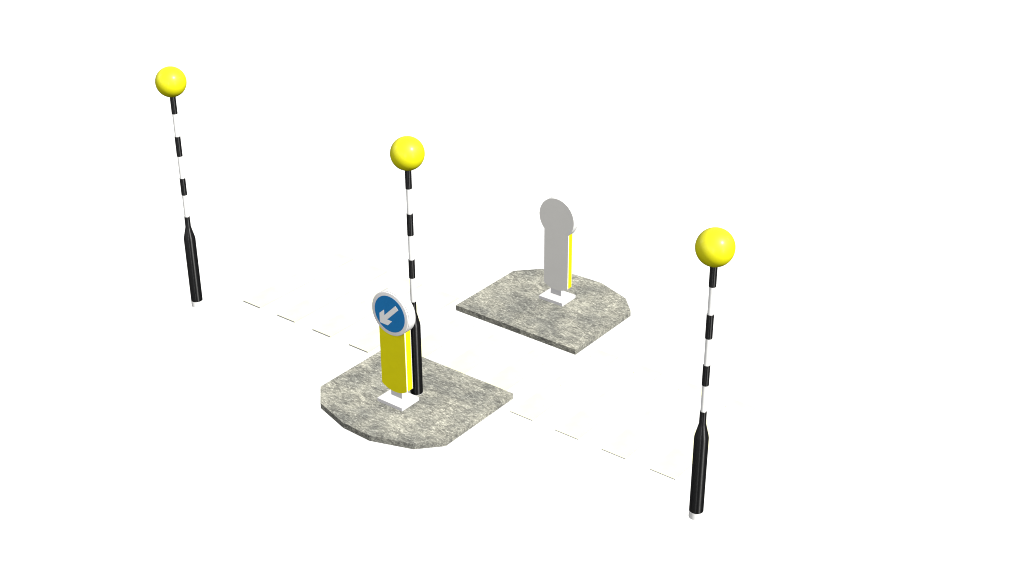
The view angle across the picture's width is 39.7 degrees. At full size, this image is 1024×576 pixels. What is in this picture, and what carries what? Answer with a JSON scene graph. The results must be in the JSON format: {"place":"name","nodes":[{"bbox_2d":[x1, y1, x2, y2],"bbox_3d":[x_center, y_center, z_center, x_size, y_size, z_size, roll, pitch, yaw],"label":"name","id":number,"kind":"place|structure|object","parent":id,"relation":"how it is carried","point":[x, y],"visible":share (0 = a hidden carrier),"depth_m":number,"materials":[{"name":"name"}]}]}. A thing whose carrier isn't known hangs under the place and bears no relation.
{"place":"outdoors","nodes":[
{"label":"outdoors","id":0,"kind":"place"},
{"bbox_2d":[0,0,1023,575],"bbox_3d":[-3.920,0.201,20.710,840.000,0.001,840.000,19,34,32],"label":"ground","id":1,"kind":"structure","parent":0,"point":[848,174],"depth_m":21.60,"materials":[{"name":"white"}]},
{"bbox_2d":[155,66,202,307],"bbox_3d":[-4.572,-1.351,19.785,0.414,3.611,0.414,19,34,32],"label":"pedestrian beacon","id":2,"kind":"object","parent":1,"relation":"on","point":[171,82],"visible":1,"depth_m":19.64,"materials":[{"name":"white paint"}]},
{"bbox_2d":[243,253,352,307],"bbox_3d":[-3.183,-0.127,21.305,0.350,0.022,1.973,19,34,32],"label":"crossing stripe","id":3,"kind":"object","parent":1,"relation":"on","point":[286,286],"visible":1,"depth_m":21.25,"materials":[{"name":"beige paint"}]},
{"bbox_2d":[277,265,386,322],"bbox_3d":[-2.626,0.070,20.929,0.350,0.022,1.973,19,34,32],"label":"crossing stripe","id":4,"kind":"object","parent":1,"relation":"on","point":[328,295],"visible":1,"depth_m":20.88,"materials":[{"name":"beige paint"}]},
{"bbox_2d":[312,278,422,337],"bbox_3d":[-2.070,0.267,20.553,0.350,0.022,1.973,19,34,32],"label":"crossing stripe","id":5,"kind":"object","parent":1,"relation":"on","point":[344,320],"visible":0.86,"depth_m":20.29,"materials":[{"name":"beige paint"}]},
{"bbox_2d":[349,291,458,352],"bbox_3d":[-1.513,0.464,20.177,0.350,0.022,1.973,19,34,32],"label":"crossing stripe","id":6,"kind":"object","parent":1,"relation":"on","point":[426,308],"visible":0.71,"depth_m":20.37,"materials":[{"name":"beige paint"}]},
{"bbox_2d":[320,351,512,448],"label":"traffic island","id":7,"kind":"structure","parent":1,"relation":"on","point":[449,407],"depth_m":18.06,"materials":[{"name":"concrete"}]},
{"bbox_2d":[372,288,418,410],"bbox_3d":[-1.459,0.734,17.798,0.598,1.597,0.333,19,34,32],"label":"keep left bollard","id":8,"kind":"object","parent":7,"relation":"on","point":[393,312],"visible":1,"depth_m":17.71,"materials":[{"name":"yellow plastic"}]},
{"bbox_2d":[390,136,424,394],"bbox_3d":[-1.236,-0.179,17.548,0.414,3.611,0.414,12,30,22],"label":"pedestrian beacon","id":9,"kind":"object","parent":7,"relation":"on","point":[407,154],"visible":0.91,"depth_m":17.17,"materials":[{"name":"white paint"}]},
{"bbox_2d":[421,314,480,357],"bbox_3d":[-0.964,0.670,19.794,0.350,0.012,1.281,19,34,32],"label":"crossing stripe","id":10,"kind":"object","parent":1,"relation":"on","point":[440,337],"visible":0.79,"depth_m":19.84,"materials":[{"name":"beige paint"}]},
{"bbox_2d":[444,329,520,373],"bbox_3d":[-0.407,0.867,19.418,0.350,0.012,1.281,19,34,32],"label":"crossing stripe","id":11,"kind":"object","parent":1,"relation":"on","point":[481,351],"visible":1,"depth_m":19.40,"materials":[{"name":"beige paint"}]},
{"bbox_2d":[485,344,560,390],"bbox_3d":[0.149,1.064,19.042,0.350,0.012,1.281,19,34,32],"label":"crossing stripe","id":12,"kind":"object","parent":1,"relation":"on","point":[521,368],"visible":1,"depth_m":19.03,"materials":[{"name":"beige paint"}]},
{"bbox_2d":[650,398,755,479],"bbox_3d":[2.385,1.846,17.549,0.350,0.012,1.973,19,34,32],"label":"crossing stripe","id":13,"kind":"object","parent":1,"relation":"on","point":[675,463],"visible":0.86,"depth_m":17.54,"materials":[{"name":"beige paint"}]},
{"bbox_2d":[688,227,735,520],"bbox_3d":[2.087,0.997,15.303,0.414,3.611,0.414,8,29,14],"label":"pedestrian beacon","id":14,"kind":"object","parent":1,"relation":"on","point":[715,248],"visible":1,"depth_m":15.09,"materials":[{"name":"multicoloured metal"}]},
{"bbox_2d":[456,269,630,354],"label":"traffic island","id":15,"kind":"structure","parent":0,"point":[591,312],"depth_m":20.31,"materials":[{"name":"concrete"}]},
{"bbox_2d":[539,196,577,305],"bbox_3d":[0.660,-0.557,20.242,0.598,1.597,0.333,19,34,32],"label":"keep left bollard","id":16,"kind":"object","parent":15,"relation":"on","point":[558,217],"visible":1,"depth_m":20.16,"materials":[{"name":"white plastic"}]}
]}

